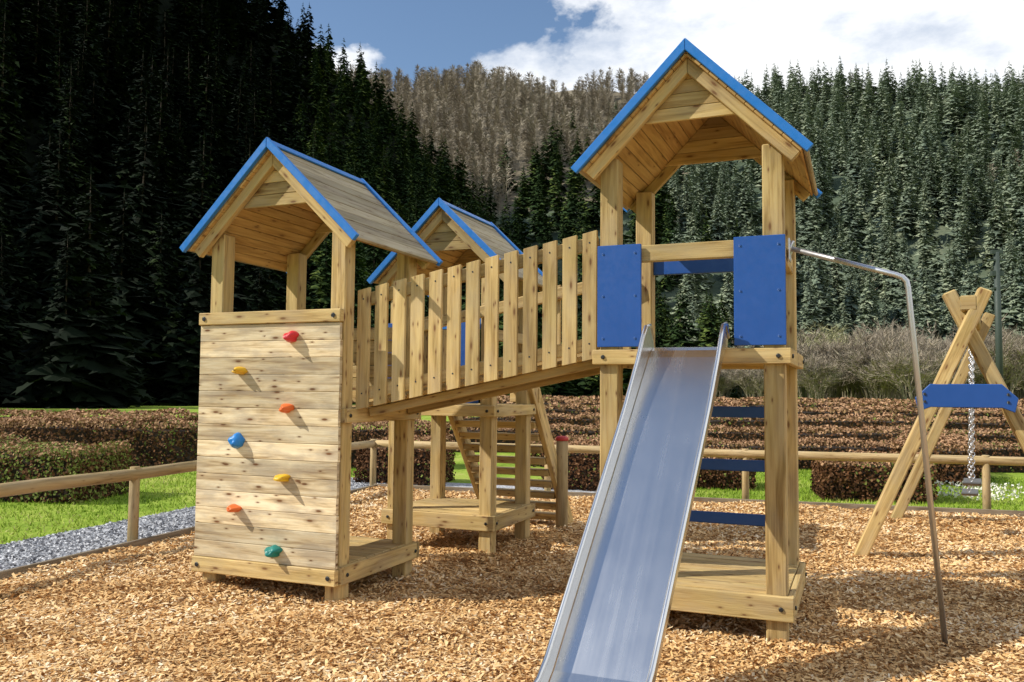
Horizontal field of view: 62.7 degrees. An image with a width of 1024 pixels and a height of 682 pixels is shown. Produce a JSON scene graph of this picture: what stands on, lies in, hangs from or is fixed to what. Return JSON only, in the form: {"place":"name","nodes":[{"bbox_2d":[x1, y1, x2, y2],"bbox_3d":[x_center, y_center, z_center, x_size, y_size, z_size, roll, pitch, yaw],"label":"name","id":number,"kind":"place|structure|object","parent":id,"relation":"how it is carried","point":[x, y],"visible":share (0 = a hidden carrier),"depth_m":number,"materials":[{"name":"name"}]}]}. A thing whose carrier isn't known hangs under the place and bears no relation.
{"place":"outdoors","nodes":[
{"label":"outdoors","id":0,"kind":"place"},
{"bbox_2d":[0,477,385,570],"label":"gravel","id":1,"kind":"structure","parent":0,"point":[42,544],"depth_m":7.44,"materials":[{"name":"gravel"}]},
{"bbox_2d":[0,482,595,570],"bbox_3d":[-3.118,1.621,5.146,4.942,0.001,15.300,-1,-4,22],"label":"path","id":2,"kind":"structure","parent":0,"point":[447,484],"depth_m":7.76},
{"bbox_2d":[0,0,1023,404],"bbox_3d":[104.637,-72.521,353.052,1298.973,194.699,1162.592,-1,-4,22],"label":"hills","id":3,"kind":"structure","parent":0,"point":[942,230],"depth_m":271.49,"materials":[{"name":"plant"}]},
{"bbox_2d":[0,3,40,222],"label":"spruce tree","id":4,"kind":"object","parent":3,"relation":"on","point":[11,183],"visible":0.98,"depth_m":84.73,"materials":[{"name":"green plant"}]},
{"bbox_2d":[0,227,41,394],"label":"spruce tree","id":5,"kind":"object","parent":3,"relation":"on","point":[4,273],"visible":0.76,"depth_m":61.85,"materials":[{"name":"green plant"}]},
{"bbox_2d":[9,128,74,285],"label":"spruce tree","id":6,"kind":"object","parent":3,"relation":"on","point":[36,204],"visible":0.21,"depth_m":77.83,"materials":[{"name":"green plant"}]},
{"bbox_2d":[7,121,92,322],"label":"spruce tree","id":7,"kind":"object","parent":3,"relation":"on","point":[44,229],"visible":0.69,"depth_m":73.64,"materials":[{"name":"green plant"}]},
{"bbox_2d":[30,31,88,174],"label":"spruce tree","id":8,"kind":"object","parent":3,"relation":"on","point":[49,111],"visible":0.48,"depth_m":101.36,"materials":[{"name":"green plant"}]},
{"bbox_2d":[27,60,102,224],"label":"spruce tree","id":9,"kind":"object","parent":3,"relation":"on","point":[84,151],"visible":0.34,"depth_m":94.83,"materials":[{"name":"green plant"}]},
{"bbox_2d":[36,73,108,264],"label":"spruce tree","id":10,"kind":"object","parent":3,"relation":"on","point":[76,183],"visible":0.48,"depth_m":84.91,"materials":[{"name":"green plant"}]},
{"bbox_2d":[95,110,139,212],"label":"spruce tree","id":11,"kind":"object","parent":3,"relation":"on","point":[117,179],"visible":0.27,"depth_m":99.72,"materials":[{"name":"green plant"}]},
{"bbox_2d":[91,91,186,278],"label":"spruce tree","id":12,"kind":"object","parent":3,"relation":"on","point":[116,192],"visible":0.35,"depth_m":92.99,"materials":[{"name":"green plant"}]},
{"bbox_2d":[103,115,186,341],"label":"spruce tree","id":13,"kind":"object","parent":3,"relation":"on","point":[146,219],"visible":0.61,"depth_m":83.77,"materials":[{"name":"green plant"}]},
{"bbox_2d":[117,46,181,166],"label":"spruce tree","id":14,"kind":"object","parent":3,"relation":"on","point":[144,79],"visible":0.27,"depth_m":112.28,"materials":[{"name":"green plant"}]},
{"bbox_2d":[120,88,190,267],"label":"spruce tree","id":15,"kind":"object","parent":3,"relation":"on","point":[168,173],"visible":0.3,"depth_m":99.03,"materials":[{"name":"green plant"}]},
{"bbox_2d":[147,10,182,99],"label":"spruce tree","id":16,"kind":"object","parent":3,"relation":"on","point":[159,57],"visible":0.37,"depth_m":152.53,"materials":[{"name":"green plant"}]},
{"bbox_2d":[154,48,190,160],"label":"spruce tree","id":17,"kind":"object","parent":3,"relation":"on","point":[165,79],"visible":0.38,"depth_m":127.69,"materials":[{"name":"green plant"}]},
{"bbox_2d":[163,129,244,339],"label":"spruce tree","id":18,"kind":"object","parent":3,"relation":"on","point":[198,211],"visible":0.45,"depth_m":90.11,"materials":[{"name":"green plant"}]},
{"bbox_2d":[193,100,225,203],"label":"spruce tree","id":19,"kind":"object","parent":3,"relation":"on","point":[211,131],"visible":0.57,"depth_m":129.84,"materials":[{"name":"green plant"}]},
{"bbox_2d":[117,0,333,155],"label":"spruce forest","id":20,"kind":"object","parent":3,"relation":"on","point":[235,17],"visible":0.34,"depth_m":215.54,"materials":[{"name":"plant"}]},
{"bbox_2d":[247,87,267,151],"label":"spruce tree","id":21,"kind":"object","parent":3,"relation":"on","point":[254,124],"visible":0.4,"depth_m":153.40,"materials":[{"name":"green plant"}]},
{"bbox_2d":[373,148,408,223],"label":"spruce tree","id":22,"kind":"object","parent":3,"relation":"on","point":[389,180],"visible":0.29,"depth_m":189.29,"materials":[{"name":"green plant"}]},
{"bbox_2d":[286,24,741,390],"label":"spruce forest","id":23,"kind":"object","parent":3,"relation":"on","point":[445,183],"visible":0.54,"depth_m":267.73,"materials":[{"name":"plant"}]},
{"bbox_2d":[336,59,1021,295],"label":"larch forest","id":24,"kind":"object","parent":3,"relation":"on","point":[537,100],"visible":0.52,"depth_m":402.41,"materials":[{"name":"plant"}]},
{"bbox_2d":[668,238,705,338],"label":"spruce tree","id":25,"kind":"object","parent":3,"relation":"on","point":[691,282],"visible":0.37,"depth_m":214.34,"materials":[{"name":"green plant"}]},
{"bbox_2d":[676,166,700,235],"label":"spruce tree","id":26,"kind":"object","parent":3,"relation":"on","point":[686,206],"visible":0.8,"depth_m":283.36,"materials":[{"name":"green plant"}]},
{"bbox_2d":[679,204,715,292],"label":"spruce tree","id":27,"kind":"object","parent":3,"relation":"on","point":[696,237],"visible":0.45,"depth_m":238.61,"materials":[{"name":"green plant"}]},
{"bbox_2d":[387,58,1023,341],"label":"spruce forest","id":28,"kind":"object","parent":3,"relation":"on","point":[974,110],"visible":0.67,"depth_m":357.94,"materials":[{"name":"plant"}]},
{"bbox_2d":[699,167,723,231],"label":"spruce tree","id":29,"kind":"object","parent":3,"relation":"on","point":[709,202],"visible":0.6,"depth_m":301.37,"materials":[{"name":"green plant"}]},
{"bbox_2d":[704,185,735,240],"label":"spruce tree","id":30,"kind":"object","parent":3,"relation":"on","point":[720,228],"visible":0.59,"depth_m":265.56,"materials":[{"name":"green plant"}]},
{"bbox_2d":[710,272,747,347],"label":"spruce tree","id":31,"kind":"object","parent":3,"relation":"on","point":[728,290],"visible":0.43,"depth_m":208.56,"materials":[{"name":"green plant"}]},
{"bbox_2d":[735,175,761,235],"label":"spruce tree","id":32,"kind":"object","parent":3,"relation":"on","point":[747,209],"visible":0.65,"depth_m":291.87,"materials":[{"name":"green plant"}]},
{"bbox_2d":[797,276,830,339],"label":"spruce tree","id":33,"kind":"object","parent":3,"relation":"on","point":[808,322],"visible":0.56,"depth_m":204.24,"materials":[{"name":"green plant"}]},
{"bbox_2d":[798,240,843,336],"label":"spruce tree","id":34,"kind":"object","parent":3,"relation":"on","point":[818,280],"visible":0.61,"depth_m":213.02,"materials":[{"name":"green plant"}]},
{"bbox_2d":[796,197,846,270],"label":"spruce tree","id":35,"kind":"object","parent":3,"relation":"on","point":[816,221],"visible":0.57,"depth_m":270.21,"materials":[{"name":"green plant"}]},
{"bbox_2d":[809,159,834,229],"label":"spruce tree","id":36,"kind":"object","parent":3,"relation":"on","point":[819,183],"visible":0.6,"depth_m":294.33,"materials":[{"name":"green plant"}]},
{"bbox_2d":[827,243,853,321],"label":"spruce tree","id":37,"kind":"object","parent":3,"relation":"on","point":[838,281],"visible":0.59,"depth_m":223.77,"materials":[{"name":"green plant"}]},
{"bbox_2d":[836,254,866,331],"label":"spruce tree","id":38,"kind":"object","parent":3,"relation":"on","point":[849,302],"visible":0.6,"depth_m":217.26,"materials":[{"name":"green plant"}]},
{"bbox_2d":[840,181,874,250],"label":"spruce tree","id":39,"kind":"object","parent":3,"relation":"on","point":[850,221],"visible":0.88,"depth_m":278.67,"materials":[{"name":"green plant"}]},
{"bbox_2d":[843,132,873,200],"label":"spruce tree","id":40,"kind":"object","parent":3,"relation":"on","point":[855,171],"visible":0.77,"depth_m":307.82,"materials":[{"name":"green plant"}]},
{"bbox_2d":[850,271,880,335],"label":"spruce tree","id":41,"kind":"object","parent":3,"relation":"on","point":[867,307],"visible":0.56,"depth_m":202.08,"materials":[{"name":"green plant"}]},
{"bbox_2d":[864,121,901,184],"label":"spruce tree","id":42,"kind":"object","parent":3,"relation":"on","point":[881,151],"visible":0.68,"depth_m":320.70,"materials":[{"name":"green plant"}]},
{"bbox_2d":[870,157,904,225],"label":"spruce tree","id":43,"kind":"object","parent":3,"relation":"on","point":[895,194],"visible":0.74,"depth_m":285.66,"materials":[{"name":"green plant"}]},
{"bbox_2d":[877,223,898,301],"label":"spruce tree","id":44,"kind":"object","parent":3,"relation":"on","point":[891,261],"visible":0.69,"depth_m":246.25,"materials":[{"name":"green plant"}]},
{"bbox_2d":[891,125,926,190],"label":"spruce tree","id":45,"kind":"object","parent":3,"relation":"on","point":[902,159],"visible":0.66,"depth_m":312.67,"materials":[{"name":"green plant"}]},
{"bbox_2d":[891,246,930,326],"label":"spruce tree","id":46,"kind":"object","parent":3,"relation":"on","point":[909,275],"visible":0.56,"depth_m":228.33,"materials":[{"name":"green plant"}]},
{"bbox_2d":[912,179,942,247],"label":"spruce tree","id":47,"kind":"object","parent":3,"relation":"on","point":[924,215],"visible":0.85,"depth_m":265.90,"materials":[{"name":"green plant"}]},
{"bbox_2d":[914,275,943,338],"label":"spruce tree","id":48,"kind":"object","parent":3,"relation":"on","point":[925,310],"visible":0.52,"depth_m":207.76,"materials":[{"name":"green plant"}]},
{"bbox_2d":[914,148,951,216],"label":"spruce tree","id":49,"kind":"object","parent":3,"relation":"on","point":[931,183],"visible":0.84,"depth_m":282.19,"materials":[{"name":"green plant"}]},
{"bbox_2d":[932,247,959,331],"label":"spruce tree","id":50,"kind":"object","parent":3,"relation":"on","point":[948,278],"visible":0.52,"depth_m":222.61,"materials":[{"name":"green plant"}]},
{"bbox_2d":[936,141,981,220],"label":"spruce tree","id":51,"kind":"object","parent":3,"relation":"on","point":[952,181],"visible":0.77,"depth_m":280.29,"materials":[{"name":"green plant"}]},
{"bbox_2d":[947,171,983,238],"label":"spruce tree","id":52,"kind":"object","parent":3,"relation":"on","point":[969,193],"visible":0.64,"depth_m":264.20,"materials":[{"name":"green plant"}]},
{"bbox_2d":[973,182,1016,269],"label":"spruce tree","id":53,"kind":"object","parent":3,"relation":"on","point":[997,239],"visible":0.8,"depth_m":245.36,"materials":[{"name":"green plant"}]},
{"bbox_2d":[1000,232,1022,321],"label":"spruce tree","id":54,"kind":"object","parent":3,"relation":"on","point":[1009,275],"visible":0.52,"depth_m":220.64,"materials":[{"name":"green plant"}]},
{"bbox_2d":[1001,252,1023,339],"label":"spruce tree","id":55,"kind":"object","parent":3,"relation":"on","point":[1013,313],"visible":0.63,"depth_m":206.16,"materials":[{"name":"green plant"}]},
{"bbox_2d":[1005,157,1023,234],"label":"spruce tree","id":56,"kind":"object","parent":3,"relation":"on","point":[1017,212],"visible":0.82,"depth_m":260.74,"materials":[{"name":"green plant"}]},
{"bbox_2d":[0,404,1023,543],"bbox_3d":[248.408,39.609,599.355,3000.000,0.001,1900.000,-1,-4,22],"label":"ground","id":57,"kind":"structure","parent":0,"point":[461,474],"depth_m":10.48,"materials":[{"name":"green plant"}]},
{"bbox_2d":[0,279,28,406],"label":"spruce tree","id":58,"kind":"object","parent":57,"relation":"on","point":[3,330],"visible":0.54,"depth_m":57.09,"materials":[{"name":"green plant"}]},
{"bbox_2d":[2,231,99,408],"bbox_3d":[-30.561,-0.774,55.398,5.756,14.350,6.665,-2,-4,33],"label":"spruce tree","id":59,"kind":"object","parent":57,"relation":"on","point":[55,401],"visible":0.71,"depth_m":55.55,"materials":[{"name":"green plant"}]},
{"bbox_2d":[0,432,135,504],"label":"hedge","id":60,"kind":"object","parent":57,"relation":"on","point":[26,460],"visible":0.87,"depth_m":9.91,"materials":[{"name":"green plant"}]},
{"bbox_2d":[4,168,174,408],"bbox_3d":[-28.554,-2.632,57.598,10.558,19.896,10.045,0,-4,-26],"label":"spruce tree","id":61,"kind":"object","parent":57,"relation":"on","point":[95,361],"visible":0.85,"depth_m":56.87,"materials":[{"name":"green plant"}]},
{"bbox_2d":[0,408,197,429],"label":"hedge","id":62,"kind":"object","parent":57,"relation":"on","point":[14,412],"visible":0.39,"depth_m":20.18,"materials":[{"name":"brown plant"}]},
{"bbox_2d":[93,184,178,405],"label":"spruce tree","id":63,"kind":"object","parent":57,"relation":"on","point":[139,313],"visible":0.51,"depth_m":67.98,"materials":[{"name":"green plant"}]},
{"bbox_2d":[134,210,193,397],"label":"spruce tree","id":64,"kind":"object","parent":57,"relation":"on","point":[160,269],"visible":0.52,"depth_m":74.00,"materials":[{"name":"green plant"}]},
{"bbox_2d":[0,440,375,541],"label":"log fence","id":65,"kind":"object","parent":57,"relation":"on","point":[133,475],"visible":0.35,"depth_m":7.04,"materials":[{"name":"wood"}]},
{"bbox_2d":[0,485,376,579],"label":"edging board","id":66,"kind":"object","parent":57,"relation":"on","point":[7,573],"visible":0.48,"depth_m":6.69,"materials":[{"name":"brown wood"}]},
{"bbox_2d":[156,218,249,405],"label":"spruce tree","id":67,"kind":"object","parent":57,"relation":"on","point":[187,366],"visible":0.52,"depth_m":67.49,"materials":[{"name":"green plant"}]},
{"bbox_2d":[0,412,430,467],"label":"hedge","id":68,"kind":"object","parent":57,"relation":"on","point":[153,446],"visible":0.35,"depth_m":14.37,"materials":[{"name":"brown plant"}]},
{"bbox_2d":[183,259,277,361],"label":"spruce tree","id":69,"kind":"object","parent":57,"relation":"on","point":[239,304],"visible":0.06,"depth_m":80.36,"materials":[{"name":"green plant"}]},
{"bbox_2d":[241,266,283,391],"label":"spruce tree","id":70,"kind":"object","parent":57,"relation":"on","point":[256,304],"visible":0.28,"depth_m":75.93,"materials":[{"name":"green plant"}]},
{"bbox_2d":[239,266,286,374],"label":"spruce tree","id":71,"kind":"object","parent":57,"relation":"on","point":[277,287],"visible":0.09,"depth_m":83.98,"materials":[{"name":"green plant"}]},
{"bbox_2d":[309,234,357,322],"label":"spruce tree","id":72,"kind":"object","parent":57,"relation":"on","point":[323,290],"visible":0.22,"depth_m":90.40,"materials":[{"name":"green plant"}]},
{"bbox_2d":[352,241,374,403],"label":"spruce tree","id":73,"kind":"object","parent":57,"relation":"on","point":[358,286],"visible":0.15,"depth_m":82.83,"materials":[{"name":"green plant"}]},
{"bbox_2d":[353,433,455,485],"bbox_3d":[-1.564,1.717,12.374,1.292,0.731,1.070,0,-4,14],"label":"hedge","id":74,"kind":"object","parent":57,"relation":"on","point":[421,475],"visible":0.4,"depth_m":12.07,"materials":[{"name":"brown plant"}]},
{"bbox_2d":[0,489,1023,681],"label":"play surface","id":75,"kind":"object","parent":57,"relation":"on","point":[543,625],"visible":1,"depth_m":4.98,"materials":[{"name":"wood"}]},
{"bbox_2d":[367,198,573,557],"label":"play tower","id":76,"kind":"structure","parent":75,"relation":"on","point":[449,234],"depth_m":7.35,"materials":[{"name":"brown wood"}]},
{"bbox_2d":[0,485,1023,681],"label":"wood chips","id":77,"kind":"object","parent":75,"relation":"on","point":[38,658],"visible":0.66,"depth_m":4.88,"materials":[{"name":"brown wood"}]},
{"bbox_2d":[556,436,568,531],"bbox_3d":[0.480,1.395,8.083,0.124,0.955,0.124,-1,-4,22],"label":"wooden post","id":78,"kind":"object","parent":75,"relation":"on","point":[562,484],"visible":0.82,"depth_m":8.04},
{"bbox_2d":[179,38,948,681],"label":"climbing frame","id":79,"kind":"object","parent":75,"relation":"on","point":[269,508],"visible":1,"depth_m":5.17,"materials":[{"name":"brown wood"}]},
{"bbox_2d":[853,287,1023,558],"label":"frame stand","id":80,"kind":"object","parent":75,"relation":"on","point":[941,392],"visible":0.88,"depth_m":6.68,"materials":[{"name":"brown wood"}]},
{"bbox_2d":[962,350,981,485],"bbox_3d":[3.952,0.516,7.245,0.139,1.449,0.439,-1,-4,30],"label":"swing","id":81,"kind":"object","parent":80,"relation":"hanging from","point":[971,481],"visible":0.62,"depth_m":7.08,"materials":[{"name":"grey metal"}]},
{"bbox_2d":[538,269,589,398],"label":"spruce tree","id":82,"kind":"object","parent":57,"relation":"on","point":[565,389],"visible":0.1,"depth_m":101.37,"materials":[{"name":"green plant"}]},
{"bbox_2d":[541,437,599,491],"bbox_3d":[1.137,1.708,11.876,1.287,0.739,1.156,0,-4,14],"label":"hedge","id":83,"kind":"object","parent":57,"relation":"on","point":[583,471],"visible":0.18,"depth_m":11.48,"materials":[{"name":"brown plant"}]},
{"bbox_2d":[655,286,673,347],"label":"spruce tree","id":84,"kind":"object","parent":57,"relation":"on","point":[659,328],"visible":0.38,"depth_m":129.25,"materials":[{"name":"green plant"}]},
{"bbox_2d":[664,284,718,394],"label":"spruce tree","id":85,"kind":"object","parent":57,"relation":"on","point":[682,341],"visible":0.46,"depth_m":111.30,"materials":[{"name":"green plant"}]},
{"bbox_2d":[370,439,1023,508],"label":"log fence","id":86,"kind":"object","parent":57,"relation":"on","point":[985,461],"visible":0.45,"depth_m":9.92,"materials":[{"name":"wood"}]},
{"bbox_2d":[374,484,1023,516],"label":"edging board","id":87,"kind":"object","parent":57,"relation":"on","point":[869,506],"visible":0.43,"depth_m":9.73,"materials":[{"name":"brown wood"}]},
{"bbox_2d":[693,296,735,400],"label":"spruce tree","id":88,"kind":"object","parent":57,"relation":"on","point":[711,333],"visible":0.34,"depth_m":117.76,"materials":[{"name":"green plant"}]},
{"bbox_2d":[697,446,756,490],"bbox_3d":[2.984,1.827,12.169,0.954,0.570,1.041,0,-3,6],"label":"hedge","id":89,"kind":"object","parent":57,"relation":"on","point":[722,479],"visible":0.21,"depth_m":11.76,"materials":[{"name":"brown plant"}]},
{"bbox_2d":[446,421,1017,452],"bbox_3d":[8.231,2.192,18.709,19.765,0.739,1.387,0,-3,2],"label":"hedge","id":90,"kind":"object","parent":57,"relation":"on","point":[731,433],"visible":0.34,"depth_m":18.44,"materials":[{"name":"brown plant"}]},
{"bbox_2d":[721,369,763,400],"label":"bare shrub","id":91,"kind":"object","parent":57,"relation":"on","point":[743,378],"visible":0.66,"depth_m":94.74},
{"bbox_2d":[462,411,1023,434],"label":"hedge","id":92,"kind":"object","parent":57,"relation":"on","point":[848,421],"visible":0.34,"depth_m":23.60,"materials":[{"name":"brown plant"}]},
{"bbox_2d":[497,397,1023,413],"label":"hedge","id":93,"kind":"object","parent":57,"relation":"on","point":[752,402],"visible":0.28,"depth_m":42.73,"materials":[{"name":"brown plant"}]},
{"bbox_2d":[497,394,1023,406],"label":"hedge","id":94,"kind":"object","parent":57,"relation":"on","point":[719,399],"visible":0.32,"depth_m":60.25,"materials":[{"name":"brown plant"}]},
{"bbox_2d":[499,402,1023,422],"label":"hedge","id":95,"kind":"object","parent":57,"relation":"on","point":[831,410],"visible":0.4,"depth_m":30.85,"materials":[{"name":"brown plant"}]},
{"bbox_2d":[530,433,1023,472],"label":"hedge","id":96,"kind":"object","parent":57,"relation":"on","point":[986,448],"visible":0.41,"depth_m":14.95,"materials":[{"name":"brown plant"}]},
{"bbox_2d":[760,324,854,398],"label":"bare shrub","id":97,"kind":"object","parent":57,"relation":"on","point":[800,349],"visible":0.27,"depth_m":100.55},
{"bbox_2d":[797,352,847,398],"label":"bare shrub","id":98,"kind":"object","parent":57,"relation":"on","point":[827,371],"visible":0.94,"depth_m":91.52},
{"bbox_2d":[810,449,937,503],"bbox_3d":[4.687,1.739,10.998,1.374,0.638,1.139,0,-4,11],"label":"hedge","id":99,"kind":"object","parent":57,"relation":"on","point":[849,480],"visible":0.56,"depth_m":10.63,"materials":[{"name":"brown plant"}]},
{"bbox_2d":[827,332,922,398],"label":"bare shrub","id":100,"kind":"object","parent":57,"relation":"on","point":[859,362],"visible":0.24,"depth_m":92.05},
{"bbox_2d":[830,324,937,398],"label":"bare shrub","id":101,"kind":"object","parent":57,"relation":"on","point":[876,344],"visible":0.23,"depth_m":99.70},
{"bbox_2d":[854,333,962,399],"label":"bare shrub","id":102,"kind":"object","parent":57,"relation":"on","point":[902,366],"visible":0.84,"depth_m":85.74,"materials":[{"name":"plant"}]},
{"bbox_2d":[889,430,981,487],"bbox_3d":[6.925,1.865,13.820,1.371,0.770,2.979,-1,-4,27],"label":"hedge","id":103,"kind":"object","parent":57,"relation":"on","point":[952,443],"visible":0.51,"depth_m":12.52,"materials":[{"name":"brown plant"}]},
{"bbox_2d":[965,328,1023,393],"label":"bare shrub","id":104,"kind":"object","parent":57,"relation":"on","point":[1011,347],"visible":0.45,"depth_m":91.55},
{"bbox_2d":[987,250,1005,379],"bbox_3d":[36.007,-0.646,62.170,1.231,12.250,0.503,1,-4,-10],"label":"utility pole","id":105,"kind":"object","parent":57,"relation":"on","point":[997,273],"visible":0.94,"depth_m":62.15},
{"bbox_2d":[248,0,1023,98],"label":"sky","id":106,"kind":"structure","parent":0,"point":[564,40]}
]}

